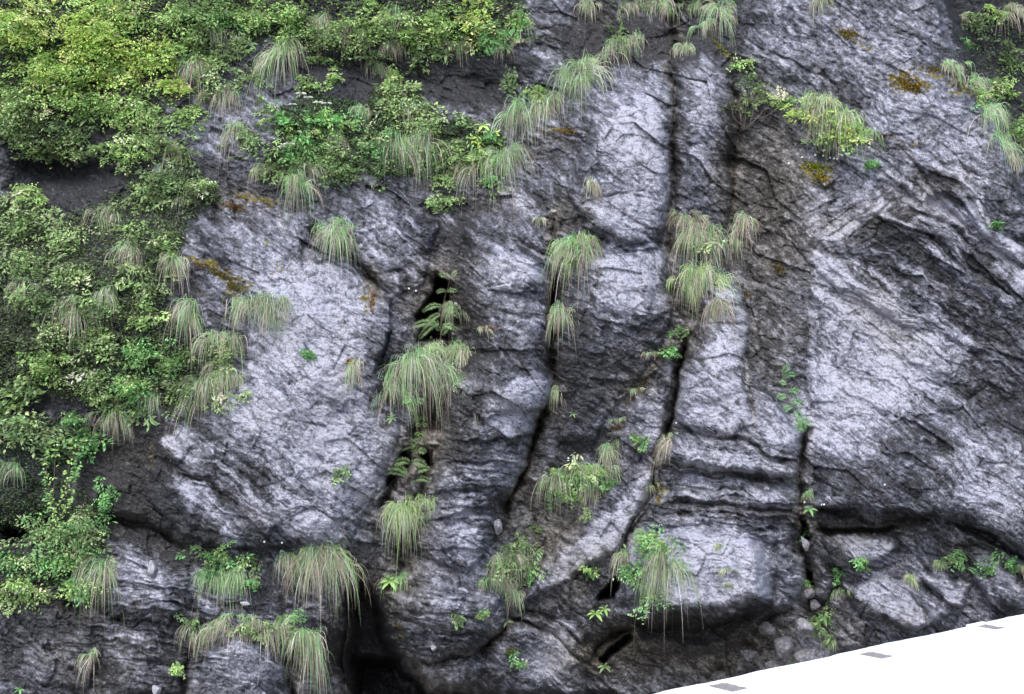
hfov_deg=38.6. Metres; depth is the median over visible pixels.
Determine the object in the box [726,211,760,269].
grass tuft
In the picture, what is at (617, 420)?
grass tuft
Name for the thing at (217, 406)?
leafy shrub
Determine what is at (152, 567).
loose stone
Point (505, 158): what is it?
grass tuft
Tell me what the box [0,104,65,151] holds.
leafy shrub
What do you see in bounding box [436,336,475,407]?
grass tuft
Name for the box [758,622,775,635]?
loose stone
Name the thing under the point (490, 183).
leafy shrub
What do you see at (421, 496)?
grass tuft
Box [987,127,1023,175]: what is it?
grass tuft
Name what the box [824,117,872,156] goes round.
leafy shrub
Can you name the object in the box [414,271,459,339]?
feathery sapling
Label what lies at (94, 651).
grass tuft
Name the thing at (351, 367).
grass tuft
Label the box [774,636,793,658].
loose stone
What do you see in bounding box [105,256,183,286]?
leafy shrub
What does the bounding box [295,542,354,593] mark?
grass tuft
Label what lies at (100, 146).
leafy shrub
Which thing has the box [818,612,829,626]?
broadleaf rosette
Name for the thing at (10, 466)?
grass tuft
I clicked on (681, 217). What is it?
grass tuft
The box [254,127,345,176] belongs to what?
leafy shrub
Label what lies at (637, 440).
leafy shrub
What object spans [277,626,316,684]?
grass tuft
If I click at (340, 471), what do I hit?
leafy shrub
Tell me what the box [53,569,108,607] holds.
leafy shrub
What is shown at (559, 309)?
grass tuft
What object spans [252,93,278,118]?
leafy shrub
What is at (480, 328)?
grass tuft
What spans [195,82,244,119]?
grass tuft
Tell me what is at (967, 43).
leafy shrub
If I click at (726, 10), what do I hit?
grass tuft
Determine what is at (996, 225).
leafy shrub
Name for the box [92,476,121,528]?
leafy shrub
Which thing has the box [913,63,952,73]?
moss cushion
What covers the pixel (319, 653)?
grass tuft
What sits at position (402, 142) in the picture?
grass tuft
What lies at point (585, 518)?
leafy shrub
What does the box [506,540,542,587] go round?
grass tuft
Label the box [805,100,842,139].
grass tuft
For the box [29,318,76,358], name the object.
leafy shrub
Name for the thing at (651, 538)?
leafy shrub
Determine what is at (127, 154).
leafy shrub
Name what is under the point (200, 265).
moss cushion
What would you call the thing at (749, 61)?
leafy shrub
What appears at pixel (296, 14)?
leafy shrub
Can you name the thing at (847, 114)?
grass tuft
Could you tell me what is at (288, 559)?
grass tuft
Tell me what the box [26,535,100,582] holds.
leafy shrub
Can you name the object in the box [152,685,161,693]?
loose stone
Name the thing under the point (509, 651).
moss cushion
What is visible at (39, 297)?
leafy shrub
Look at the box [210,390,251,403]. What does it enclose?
leafy shrub
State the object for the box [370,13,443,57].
leafy shrub
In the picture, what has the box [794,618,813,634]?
loose stone
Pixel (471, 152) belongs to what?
leafy shrub
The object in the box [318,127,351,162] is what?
grass tuft
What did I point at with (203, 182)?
leafy shrub
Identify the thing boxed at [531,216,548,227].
grass tuft
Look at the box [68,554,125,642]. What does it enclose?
grass tuft
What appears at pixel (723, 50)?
moss cushion
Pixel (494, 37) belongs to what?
leafy shrub
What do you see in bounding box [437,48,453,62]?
broadleaf rosette
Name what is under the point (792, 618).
loose stone
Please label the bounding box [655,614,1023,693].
road slab
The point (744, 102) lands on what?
leafy shrub
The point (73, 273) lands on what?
leafy shrub
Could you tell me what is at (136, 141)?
leafy shrub
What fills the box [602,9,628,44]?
leafy shrub
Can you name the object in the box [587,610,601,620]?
broadleaf rosette
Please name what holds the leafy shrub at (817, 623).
on the cliff
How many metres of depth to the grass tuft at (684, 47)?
20.83 m
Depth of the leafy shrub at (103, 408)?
19.84 m
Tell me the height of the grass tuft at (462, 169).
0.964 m
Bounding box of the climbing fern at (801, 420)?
[776,364,811,431]
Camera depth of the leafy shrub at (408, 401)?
19.71 m
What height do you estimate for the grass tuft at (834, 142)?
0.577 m
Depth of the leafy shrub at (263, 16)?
20.68 m
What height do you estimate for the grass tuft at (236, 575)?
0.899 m
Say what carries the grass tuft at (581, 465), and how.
on the cliff
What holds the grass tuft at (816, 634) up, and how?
on the cliff
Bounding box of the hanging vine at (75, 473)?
[38,443,83,501]
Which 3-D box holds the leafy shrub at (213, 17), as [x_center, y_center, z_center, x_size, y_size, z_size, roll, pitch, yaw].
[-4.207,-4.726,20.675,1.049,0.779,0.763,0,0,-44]
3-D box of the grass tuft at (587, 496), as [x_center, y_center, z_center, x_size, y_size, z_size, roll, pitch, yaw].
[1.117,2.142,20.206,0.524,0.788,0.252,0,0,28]
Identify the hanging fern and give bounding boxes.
[411,416,426,452]
[477,11,510,55]
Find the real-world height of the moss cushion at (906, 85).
0.434 m
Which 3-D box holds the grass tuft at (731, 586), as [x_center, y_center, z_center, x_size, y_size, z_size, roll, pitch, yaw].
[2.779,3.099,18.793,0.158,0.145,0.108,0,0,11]
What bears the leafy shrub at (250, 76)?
on the cliff
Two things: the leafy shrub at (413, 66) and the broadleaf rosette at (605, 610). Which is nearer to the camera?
the broadleaf rosette at (605, 610)
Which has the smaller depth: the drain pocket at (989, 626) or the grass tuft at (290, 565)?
the drain pocket at (989, 626)
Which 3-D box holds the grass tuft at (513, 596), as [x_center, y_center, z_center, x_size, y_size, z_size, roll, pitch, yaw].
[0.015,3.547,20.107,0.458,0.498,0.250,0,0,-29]
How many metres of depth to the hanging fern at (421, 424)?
20.09 m
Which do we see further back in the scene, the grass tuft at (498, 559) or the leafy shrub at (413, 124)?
the leafy shrub at (413, 124)
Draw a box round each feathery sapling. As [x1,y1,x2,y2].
[384,436,431,488]
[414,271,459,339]
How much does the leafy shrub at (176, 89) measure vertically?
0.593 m
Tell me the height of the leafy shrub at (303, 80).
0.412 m
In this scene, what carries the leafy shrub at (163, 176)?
on the cliff
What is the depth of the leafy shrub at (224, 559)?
19.63 m
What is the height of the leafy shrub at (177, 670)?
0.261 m
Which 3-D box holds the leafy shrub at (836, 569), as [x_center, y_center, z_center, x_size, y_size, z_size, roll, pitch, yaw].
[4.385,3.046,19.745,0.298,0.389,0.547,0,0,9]
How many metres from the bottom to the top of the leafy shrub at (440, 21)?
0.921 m
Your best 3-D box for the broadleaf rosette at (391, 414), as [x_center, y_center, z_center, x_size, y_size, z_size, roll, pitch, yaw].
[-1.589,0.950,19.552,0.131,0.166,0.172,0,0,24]
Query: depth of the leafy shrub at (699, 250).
19.88 m
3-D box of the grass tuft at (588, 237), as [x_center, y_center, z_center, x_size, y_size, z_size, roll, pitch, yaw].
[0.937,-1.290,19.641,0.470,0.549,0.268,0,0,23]
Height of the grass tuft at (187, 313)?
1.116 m
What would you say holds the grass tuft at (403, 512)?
on the cliff
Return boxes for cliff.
[0,0,1023,693]
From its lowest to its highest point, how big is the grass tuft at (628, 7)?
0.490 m
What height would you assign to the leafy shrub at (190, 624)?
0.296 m
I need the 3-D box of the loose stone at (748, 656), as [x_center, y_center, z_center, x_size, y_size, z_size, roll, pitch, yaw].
[3.240,4.216,20.004,0.249,0.179,0.190,0,0,0]
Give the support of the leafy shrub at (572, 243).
on the cliff
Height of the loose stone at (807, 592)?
0.164 m
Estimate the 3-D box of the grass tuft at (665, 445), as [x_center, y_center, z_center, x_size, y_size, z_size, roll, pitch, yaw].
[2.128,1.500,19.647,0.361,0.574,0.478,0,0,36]
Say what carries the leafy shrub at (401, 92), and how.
on the cliff
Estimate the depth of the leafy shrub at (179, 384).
19.69 m
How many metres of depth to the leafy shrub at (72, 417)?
19.93 m
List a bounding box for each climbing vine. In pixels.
[43,436,79,533]
[86,485,108,541]
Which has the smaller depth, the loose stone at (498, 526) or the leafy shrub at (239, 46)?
the loose stone at (498, 526)
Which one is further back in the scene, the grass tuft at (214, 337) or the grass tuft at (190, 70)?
the grass tuft at (190, 70)
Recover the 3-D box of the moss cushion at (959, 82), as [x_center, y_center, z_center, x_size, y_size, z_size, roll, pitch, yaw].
[6.188,-3.551,19.955,0.283,0.481,1.388,0,0,25]
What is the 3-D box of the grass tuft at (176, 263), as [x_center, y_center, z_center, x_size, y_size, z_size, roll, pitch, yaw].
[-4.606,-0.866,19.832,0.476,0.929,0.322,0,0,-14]
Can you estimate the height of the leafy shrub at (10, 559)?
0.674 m
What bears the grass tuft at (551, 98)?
on the cliff
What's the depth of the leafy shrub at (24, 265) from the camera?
20.10 m
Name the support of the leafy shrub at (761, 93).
on the cliff
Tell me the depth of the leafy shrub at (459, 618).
19.27 m
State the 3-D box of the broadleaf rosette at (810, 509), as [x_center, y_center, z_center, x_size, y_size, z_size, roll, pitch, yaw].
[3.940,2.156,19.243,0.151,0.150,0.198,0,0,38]
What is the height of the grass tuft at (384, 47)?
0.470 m
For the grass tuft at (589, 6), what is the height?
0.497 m
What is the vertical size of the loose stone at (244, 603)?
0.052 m
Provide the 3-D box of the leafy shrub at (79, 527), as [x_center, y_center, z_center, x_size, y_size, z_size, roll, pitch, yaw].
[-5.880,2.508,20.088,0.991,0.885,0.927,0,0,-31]
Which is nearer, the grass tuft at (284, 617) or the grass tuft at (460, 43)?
the grass tuft at (284, 617)
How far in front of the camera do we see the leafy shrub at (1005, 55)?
22.02 m
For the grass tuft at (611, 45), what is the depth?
20.75 m
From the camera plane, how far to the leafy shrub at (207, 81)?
20.42 m
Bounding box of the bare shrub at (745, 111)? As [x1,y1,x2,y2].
[722,72,776,131]
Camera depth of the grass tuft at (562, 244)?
19.57 m
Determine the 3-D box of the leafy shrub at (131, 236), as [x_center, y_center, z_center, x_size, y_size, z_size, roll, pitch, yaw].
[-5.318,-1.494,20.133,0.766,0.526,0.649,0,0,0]
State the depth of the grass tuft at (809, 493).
19.45 m
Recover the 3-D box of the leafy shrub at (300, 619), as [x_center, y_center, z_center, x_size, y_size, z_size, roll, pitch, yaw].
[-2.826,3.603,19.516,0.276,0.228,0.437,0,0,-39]
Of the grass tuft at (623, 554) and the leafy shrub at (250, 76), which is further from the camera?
the leafy shrub at (250, 76)
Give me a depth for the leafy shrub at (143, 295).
19.76 m
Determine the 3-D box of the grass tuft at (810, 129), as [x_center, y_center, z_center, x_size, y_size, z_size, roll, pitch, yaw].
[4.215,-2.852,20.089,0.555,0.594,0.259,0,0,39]
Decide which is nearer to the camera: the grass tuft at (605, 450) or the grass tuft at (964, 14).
the grass tuft at (605, 450)
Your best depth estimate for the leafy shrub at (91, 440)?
20.01 m
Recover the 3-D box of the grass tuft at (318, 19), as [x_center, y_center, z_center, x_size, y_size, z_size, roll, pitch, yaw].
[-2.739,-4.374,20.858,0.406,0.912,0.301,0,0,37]
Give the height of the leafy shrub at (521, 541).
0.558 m
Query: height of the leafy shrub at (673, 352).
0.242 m
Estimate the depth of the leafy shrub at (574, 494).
20.17 m
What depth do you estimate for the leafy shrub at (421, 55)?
21.09 m
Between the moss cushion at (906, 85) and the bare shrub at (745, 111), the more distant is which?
the bare shrub at (745, 111)
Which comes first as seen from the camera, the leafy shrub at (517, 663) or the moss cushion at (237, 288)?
the moss cushion at (237, 288)
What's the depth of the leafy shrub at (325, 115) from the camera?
20.30 m
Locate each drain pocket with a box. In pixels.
[709,683,747,691]
[860,652,891,658]
[977,624,1005,629]
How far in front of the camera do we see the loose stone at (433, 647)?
19.61 m
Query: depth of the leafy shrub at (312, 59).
20.78 m
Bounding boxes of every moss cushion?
[189,261,215,271]
[201,264,238,286]
[218,200,245,211]
[225,283,243,293]
[368,286,376,325]
[472,324,500,329]
[504,647,515,655]
[548,128,587,133]
[598,421,627,431]
[619,371,652,412]
[647,338,676,367]
[651,479,662,496]
[711,36,736,62]
[772,263,787,274]
[794,157,834,175]
[804,170,834,182]
[833,24,864,41]
[877,73,935,98]
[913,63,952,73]
[949,72,973,96]
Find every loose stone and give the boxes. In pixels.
[148,560,156,576]
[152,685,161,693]
[240,601,249,605]
[302,601,315,608]
[430,644,436,650]
[458,587,467,592]
[494,519,501,534]
[607,430,625,437]
[740,650,757,662]
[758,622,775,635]
[765,660,782,668]
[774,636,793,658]
[783,615,796,621]
[793,647,815,662]
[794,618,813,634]
[801,537,809,550]
[801,587,814,598]
[809,599,820,609]
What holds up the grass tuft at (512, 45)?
on the cliff
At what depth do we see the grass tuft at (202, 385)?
19.63 m
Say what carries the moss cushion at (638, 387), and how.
on the cliff
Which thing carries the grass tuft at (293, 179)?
on the cliff
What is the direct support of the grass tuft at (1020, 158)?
on the cliff
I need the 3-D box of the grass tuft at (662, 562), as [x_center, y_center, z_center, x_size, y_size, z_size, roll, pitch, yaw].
[2.040,3.276,18.999,0.872,1.634,0.674,0,0,26]
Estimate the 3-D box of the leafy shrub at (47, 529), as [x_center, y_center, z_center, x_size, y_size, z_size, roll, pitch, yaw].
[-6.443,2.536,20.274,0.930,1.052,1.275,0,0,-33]
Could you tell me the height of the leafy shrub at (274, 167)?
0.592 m
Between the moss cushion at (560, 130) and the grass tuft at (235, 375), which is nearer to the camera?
the grass tuft at (235, 375)
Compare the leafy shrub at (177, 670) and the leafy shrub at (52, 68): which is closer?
the leafy shrub at (177, 670)
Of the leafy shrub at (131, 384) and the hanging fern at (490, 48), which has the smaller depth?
the leafy shrub at (131, 384)
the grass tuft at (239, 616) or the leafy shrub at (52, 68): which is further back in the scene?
the leafy shrub at (52, 68)
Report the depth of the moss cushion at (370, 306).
19.56 m
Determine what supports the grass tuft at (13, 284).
on the cliff
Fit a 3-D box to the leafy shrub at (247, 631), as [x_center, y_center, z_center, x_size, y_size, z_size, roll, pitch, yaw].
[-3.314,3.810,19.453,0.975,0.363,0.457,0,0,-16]
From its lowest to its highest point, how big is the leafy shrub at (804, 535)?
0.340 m
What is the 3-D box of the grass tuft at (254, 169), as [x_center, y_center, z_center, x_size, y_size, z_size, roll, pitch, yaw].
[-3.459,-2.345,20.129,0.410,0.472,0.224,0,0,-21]
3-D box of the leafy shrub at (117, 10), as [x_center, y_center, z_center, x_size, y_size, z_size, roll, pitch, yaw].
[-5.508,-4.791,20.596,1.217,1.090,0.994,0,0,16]
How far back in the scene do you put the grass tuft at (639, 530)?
19.74 m
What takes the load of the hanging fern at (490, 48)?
hanging from the cliff
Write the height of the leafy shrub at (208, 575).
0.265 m
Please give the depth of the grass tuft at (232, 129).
20.21 m
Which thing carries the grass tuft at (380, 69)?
on the cliff
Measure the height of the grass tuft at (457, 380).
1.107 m
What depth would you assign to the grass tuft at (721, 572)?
18.74 m
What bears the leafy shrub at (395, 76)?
on the cliff
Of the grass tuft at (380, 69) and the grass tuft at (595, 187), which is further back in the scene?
the grass tuft at (380, 69)
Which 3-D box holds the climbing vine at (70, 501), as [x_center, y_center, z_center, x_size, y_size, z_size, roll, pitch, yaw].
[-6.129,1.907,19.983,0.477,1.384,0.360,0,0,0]
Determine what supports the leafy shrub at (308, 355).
on the cliff
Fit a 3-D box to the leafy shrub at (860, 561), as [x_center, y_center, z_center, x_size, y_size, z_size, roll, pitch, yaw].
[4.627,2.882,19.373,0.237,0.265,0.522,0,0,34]
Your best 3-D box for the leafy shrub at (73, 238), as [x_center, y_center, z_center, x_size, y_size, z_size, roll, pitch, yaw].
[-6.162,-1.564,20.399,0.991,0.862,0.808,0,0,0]
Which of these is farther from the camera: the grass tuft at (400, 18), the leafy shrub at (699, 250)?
the grass tuft at (400, 18)
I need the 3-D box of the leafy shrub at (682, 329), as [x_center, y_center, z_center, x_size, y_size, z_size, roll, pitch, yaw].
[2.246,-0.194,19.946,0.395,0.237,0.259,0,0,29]
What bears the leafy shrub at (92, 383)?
on the cliff
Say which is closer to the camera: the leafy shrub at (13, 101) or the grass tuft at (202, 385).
the grass tuft at (202, 385)
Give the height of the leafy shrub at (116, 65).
0.926 m
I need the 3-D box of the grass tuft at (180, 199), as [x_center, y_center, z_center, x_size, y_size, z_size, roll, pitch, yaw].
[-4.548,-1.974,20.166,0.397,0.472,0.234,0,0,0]
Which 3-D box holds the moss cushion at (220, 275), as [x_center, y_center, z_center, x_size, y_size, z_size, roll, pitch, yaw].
[-3.964,-0.962,19.877,0.714,0.352,0.159,0,0,17]
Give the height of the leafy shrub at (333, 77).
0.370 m
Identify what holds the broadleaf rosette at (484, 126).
on the cliff
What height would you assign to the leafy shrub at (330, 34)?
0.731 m
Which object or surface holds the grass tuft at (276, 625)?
on the cliff
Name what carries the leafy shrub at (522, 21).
on the cliff
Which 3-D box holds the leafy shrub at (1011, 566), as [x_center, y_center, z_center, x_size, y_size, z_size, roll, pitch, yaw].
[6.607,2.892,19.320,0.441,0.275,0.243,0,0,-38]
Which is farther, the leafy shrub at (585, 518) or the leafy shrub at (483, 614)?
the leafy shrub at (585, 518)
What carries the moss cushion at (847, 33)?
on the cliff
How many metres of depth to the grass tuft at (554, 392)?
19.99 m
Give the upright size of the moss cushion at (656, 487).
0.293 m
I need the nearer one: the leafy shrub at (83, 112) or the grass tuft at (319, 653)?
the grass tuft at (319, 653)
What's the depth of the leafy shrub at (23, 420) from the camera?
19.87 m
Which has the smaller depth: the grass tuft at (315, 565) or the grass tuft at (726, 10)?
the grass tuft at (315, 565)
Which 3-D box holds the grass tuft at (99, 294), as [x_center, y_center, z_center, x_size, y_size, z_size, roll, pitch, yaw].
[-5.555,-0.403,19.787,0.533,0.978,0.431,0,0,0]
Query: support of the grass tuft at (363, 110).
on the cliff
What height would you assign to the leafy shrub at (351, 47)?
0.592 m
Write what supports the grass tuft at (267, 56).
on the cliff
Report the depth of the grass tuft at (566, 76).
20.50 m
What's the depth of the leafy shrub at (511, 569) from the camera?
20.05 m
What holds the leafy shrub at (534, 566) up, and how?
on the cliff
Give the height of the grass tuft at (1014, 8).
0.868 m
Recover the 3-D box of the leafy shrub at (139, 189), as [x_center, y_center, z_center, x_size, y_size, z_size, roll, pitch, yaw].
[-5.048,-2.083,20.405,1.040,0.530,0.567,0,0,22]
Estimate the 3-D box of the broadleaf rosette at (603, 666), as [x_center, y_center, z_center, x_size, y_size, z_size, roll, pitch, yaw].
[1.294,4.514,20.623,0.192,0.153,0.174,0,0,0]
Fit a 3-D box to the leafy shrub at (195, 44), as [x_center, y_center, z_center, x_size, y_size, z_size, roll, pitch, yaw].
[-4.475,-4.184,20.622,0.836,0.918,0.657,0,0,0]
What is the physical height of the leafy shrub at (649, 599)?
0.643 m
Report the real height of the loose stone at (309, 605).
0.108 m
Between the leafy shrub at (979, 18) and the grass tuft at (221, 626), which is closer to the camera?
the grass tuft at (221, 626)
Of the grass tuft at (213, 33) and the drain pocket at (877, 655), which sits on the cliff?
the grass tuft at (213, 33)
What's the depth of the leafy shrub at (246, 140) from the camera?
20.14 m
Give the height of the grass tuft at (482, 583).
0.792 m
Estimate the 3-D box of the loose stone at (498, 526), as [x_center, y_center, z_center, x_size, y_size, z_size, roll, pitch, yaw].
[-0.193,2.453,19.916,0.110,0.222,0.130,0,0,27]
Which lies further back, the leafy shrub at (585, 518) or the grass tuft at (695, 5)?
the grass tuft at (695, 5)
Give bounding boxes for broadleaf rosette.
[74,113,94,126]
[241,39,257,49]
[381,576,399,590]
[386,412,396,422]
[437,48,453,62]
[475,120,489,131]
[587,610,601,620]
[598,663,610,673]
[599,605,609,616]
[803,506,816,515]
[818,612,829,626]
[825,634,833,644]
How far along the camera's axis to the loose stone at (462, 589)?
19.57 m
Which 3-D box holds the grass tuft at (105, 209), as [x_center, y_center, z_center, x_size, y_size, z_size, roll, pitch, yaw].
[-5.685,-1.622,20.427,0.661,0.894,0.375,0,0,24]
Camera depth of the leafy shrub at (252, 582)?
19.51 m
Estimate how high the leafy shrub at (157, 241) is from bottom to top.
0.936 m
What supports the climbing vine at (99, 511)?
on the cliff
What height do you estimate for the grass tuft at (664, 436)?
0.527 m
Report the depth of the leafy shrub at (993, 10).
21.96 m
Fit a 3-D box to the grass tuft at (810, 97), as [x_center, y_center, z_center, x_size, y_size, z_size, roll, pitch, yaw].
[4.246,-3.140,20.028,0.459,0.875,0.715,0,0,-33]
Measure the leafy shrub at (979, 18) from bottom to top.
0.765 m
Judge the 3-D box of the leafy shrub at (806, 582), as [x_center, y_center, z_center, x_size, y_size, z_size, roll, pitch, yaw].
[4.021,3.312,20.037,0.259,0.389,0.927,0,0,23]
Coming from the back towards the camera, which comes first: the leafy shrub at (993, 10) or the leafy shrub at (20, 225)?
the leafy shrub at (993, 10)
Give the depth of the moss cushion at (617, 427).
20.14 m
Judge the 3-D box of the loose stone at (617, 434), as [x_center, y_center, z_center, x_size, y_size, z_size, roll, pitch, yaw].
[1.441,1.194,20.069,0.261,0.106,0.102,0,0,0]
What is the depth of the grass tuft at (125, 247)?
19.95 m
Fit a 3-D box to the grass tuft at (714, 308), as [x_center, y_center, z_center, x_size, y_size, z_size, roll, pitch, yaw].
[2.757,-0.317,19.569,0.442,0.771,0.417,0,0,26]
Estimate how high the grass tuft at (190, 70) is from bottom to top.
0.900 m
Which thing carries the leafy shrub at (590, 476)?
on the cliff
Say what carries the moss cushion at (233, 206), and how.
on the cliff
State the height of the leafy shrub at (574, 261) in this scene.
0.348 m
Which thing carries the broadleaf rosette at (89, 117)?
attached to the cliff
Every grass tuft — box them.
[0,459,25,499]
[3,273,45,315]
[34,292,101,354]
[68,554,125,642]
[74,647,100,686]
[80,203,123,243]
[82,407,134,444]
[87,283,118,340]
[102,238,144,290]
[129,389,163,416]
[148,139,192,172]
[155,249,189,300]
[159,293,205,368]
[166,365,235,458]
[169,50,210,104]
[169,193,192,211]
[174,621,214,657]
[185,19,231,60]
[186,328,247,378]
[189,560,235,628]
[191,360,245,416]
[193,616,242,670]
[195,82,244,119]
[216,116,256,169]
[217,612,247,625]
[219,284,296,351]
[219,564,258,608]
[232,614,279,664]
[244,33,309,112]
[246,162,272,191]
[259,621,291,679]
[272,545,334,608]
[274,550,303,594]
[275,612,298,633]
[277,166,323,227]
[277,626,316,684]
[278,541,370,627]
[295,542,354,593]
[296,159,328,192]
[297,626,334,693]
[306,12,333,63]
[306,216,360,279]
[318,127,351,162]
[336,17,370,63]
[341,357,367,399]
[343,103,371,128]
[362,62,396,80]
[366,373,421,447]
[367,343,462,460]
[368,124,426,183]
[372,2,416,44]
[375,494,430,577]
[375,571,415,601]
[376,37,405,61]
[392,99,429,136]
[398,492,437,527]
[403,123,453,195]
[417,337,470,389]
[421,371,478,430]
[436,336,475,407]
[437,38,474,72]
[438,299,469,328]
[449,151,498,213]
[466,140,538,211]
[476,325,493,334]
[476,571,524,615]
[486,547,531,597]
[487,91,558,161]
[492,41,516,60]
[503,588,527,616]
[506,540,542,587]
[510,14,536,43]
[521,89,564,151]
[530,466,577,512]
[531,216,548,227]
[541,229,608,317]
[544,385,565,411]
[545,300,581,362]
[546,49,615,140]
[553,461,629,498]
[567,231,598,261]
[573,0,602,22]
[575,57,597,75]
[576,481,608,511]
[583,177,602,201]
[591,28,646,67]
[594,437,625,486]
[607,416,626,424]
[607,547,633,583]
[617,0,655,16]
[627,387,644,396]
[631,526,648,561]
[633,538,702,649]
[640,351,660,359]
[642,0,681,25]
[643,482,659,505]
[650,437,672,471]
[657,432,677,444]
[665,208,713,252]
[666,272,704,320]
[668,219,733,303]
[669,41,695,56]
[673,259,743,325]
[680,0,711,17]
[687,17,716,40]
[698,0,740,45]
[700,296,735,333]
[713,542,722,555]
[718,568,737,579]
[723,583,733,593]
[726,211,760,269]
[726,236,744,265]
[794,89,841,143]
[801,485,813,504]
[802,121,836,157]
[804,0,836,28]
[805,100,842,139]
[811,631,831,640]
[819,129,847,165]
[820,104,871,176]
[820,639,838,650]
[830,587,852,602]
[847,120,884,160]
[901,573,918,590]
[932,560,948,571]
[939,59,974,88]
[949,72,994,99]
[959,11,975,28]
[966,101,1016,146]
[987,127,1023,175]
[995,2,1023,37]
[1007,563,1023,576]
[1008,150,1023,173]
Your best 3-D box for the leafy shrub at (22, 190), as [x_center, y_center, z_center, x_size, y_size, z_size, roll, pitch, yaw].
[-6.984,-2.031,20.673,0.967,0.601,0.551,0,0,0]
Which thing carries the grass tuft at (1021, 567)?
on the cliff
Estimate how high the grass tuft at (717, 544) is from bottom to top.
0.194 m
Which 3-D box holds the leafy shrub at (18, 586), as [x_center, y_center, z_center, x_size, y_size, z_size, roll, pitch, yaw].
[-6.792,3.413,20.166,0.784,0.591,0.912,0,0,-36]
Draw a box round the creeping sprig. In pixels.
[950,547,978,573]
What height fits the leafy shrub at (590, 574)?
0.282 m
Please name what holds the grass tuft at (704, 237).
on the cliff
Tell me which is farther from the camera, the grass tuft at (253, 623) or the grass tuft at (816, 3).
the grass tuft at (816, 3)
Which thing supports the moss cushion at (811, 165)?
on the cliff
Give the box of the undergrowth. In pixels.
[0,0,1023,609]
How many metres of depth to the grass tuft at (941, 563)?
19.53 m
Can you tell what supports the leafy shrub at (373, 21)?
on the cliff
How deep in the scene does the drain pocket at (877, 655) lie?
7.88 m
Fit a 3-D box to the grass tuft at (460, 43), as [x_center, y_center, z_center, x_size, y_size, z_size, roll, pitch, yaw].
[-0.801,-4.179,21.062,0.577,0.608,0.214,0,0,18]
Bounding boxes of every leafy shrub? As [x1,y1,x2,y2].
[0,0,84,71]
[0,38,102,108]
[0,74,69,130]
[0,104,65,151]
[0,182,48,215]
[0,204,44,248]
[0,237,64,283]
[0,370,47,408]
[0,396,16,413]
[0,399,75,458]
[0,534,64,581]
[0,574,54,617]
[4,276,78,318]
[11,132,92,170]
[14,501,92,568]
[15,349,70,392]
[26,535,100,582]
[28,252,115,296]
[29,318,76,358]
[31,145,86,164]
[34,205,100,257]
[35,426,82,467]
[40,502,116,559]
[41,112,105,156]
[43,71,122,132]
[49,358,119,408]
[53,8,161,71]
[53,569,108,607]
[56,52,157,109]
[57,290,126,334]
[60,408,85,429]
[63,420,113,463]
[66,0,163,38]
[68,324,119,367]
[84,142,119,157]
[85,394,132,419]
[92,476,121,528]
[95,332,177,379]
[96,363,157,415]
[98,135,163,179]
[100,28,182,88]
[100,219,148,254]
[101,79,169,143]
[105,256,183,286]
[107,111,172,159]
[108,181,178,214]
[113,401,159,431]
[115,270,172,315]
[124,305,171,331]
[135,158,203,200]
[140,208,184,269]
[147,0,206,51]
[147,340,195,384]
[156,70,192,100]
[156,374,199,420]
[160,94,211,147]
[164,139,202,174]
[167,176,223,206]
[168,661,185,679]
[171,23,221,78]
[173,612,205,632]
[175,540,253,572]
[180,0,255,37]
[186,49,233,106]
[196,563,220,581]
[199,399,236,415]
[200,338,242,389]
[210,31,254,63]
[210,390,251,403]
[216,120,282,160]
[220,0,278,41]
[226,620,298,647]
[227,61,273,93]
[235,553,263,571]
[240,568,261,591]
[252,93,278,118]
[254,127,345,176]
[254,146,298,186]
[255,99,296,134]
[264,0,322,57]
[278,92,365,146]
[285,608,306,624]
[289,16,351,59]
[294,74,332,97]
[300,349,316,360]
[304,47,333,67]
[314,145,385,191]
[325,65,344,85]
[328,33,372,66]
[331,464,351,484]
[340,0,420,47]
[346,106,399,173]
[353,49,392,67]
[354,158,410,181]
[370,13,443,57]
[371,76,428,130]
[372,63,404,91]
[390,94,447,154]
[401,397,422,408]
[405,49,429,73]
[406,0,467,50]
[409,37,464,69]
[417,137,465,172]
[424,191,465,214]
[429,165,461,192]
[446,0,503,55]
[448,613,466,630]
[452,111,482,132]
[454,133,493,173]
[468,129,506,146]
[470,20,509,59]
[475,608,490,620]
[477,155,511,201]
[487,549,530,590]
[496,524,543,558]
[499,63,523,100]
[503,3,537,43]
[509,651,528,670]
[518,83,546,109]
[522,551,557,584]
[546,472,601,509]
[548,452,609,488]
[560,253,576,275]
[563,232,588,256]
[575,507,593,523]
[579,564,601,580]
[589,474,617,493]
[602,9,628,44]
[613,552,650,591]
[623,522,685,573]
[627,575,673,623]
[629,433,649,451]
[655,343,681,359]
[665,324,689,340]
[682,227,727,253]
[723,93,765,115]
[727,53,763,91]
[744,82,777,107]
[769,85,801,107]
[775,97,849,129]
[796,527,808,544]
[801,126,842,152]
[803,580,813,588]
[807,601,836,634]
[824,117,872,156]
[832,567,845,585]
[849,556,870,571]
[863,159,882,170]
[936,551,966,571]
[959,35,981,50]
[960,5,1000,51]
[971,87,997,112]
[971,548,1006,578]
[984,3,1006,23]
[986,220,1004,231]
[990,76,1021,104]
[993,37,1023,80]
[1002,555,1023,576]
[1008,113,1023,151]
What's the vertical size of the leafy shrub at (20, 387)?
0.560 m
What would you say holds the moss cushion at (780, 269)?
on the cliff
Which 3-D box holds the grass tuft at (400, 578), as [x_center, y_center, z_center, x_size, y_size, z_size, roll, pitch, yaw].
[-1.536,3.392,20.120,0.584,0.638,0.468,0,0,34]
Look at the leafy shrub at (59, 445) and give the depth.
20.02 m
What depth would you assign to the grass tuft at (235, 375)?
19.67 m

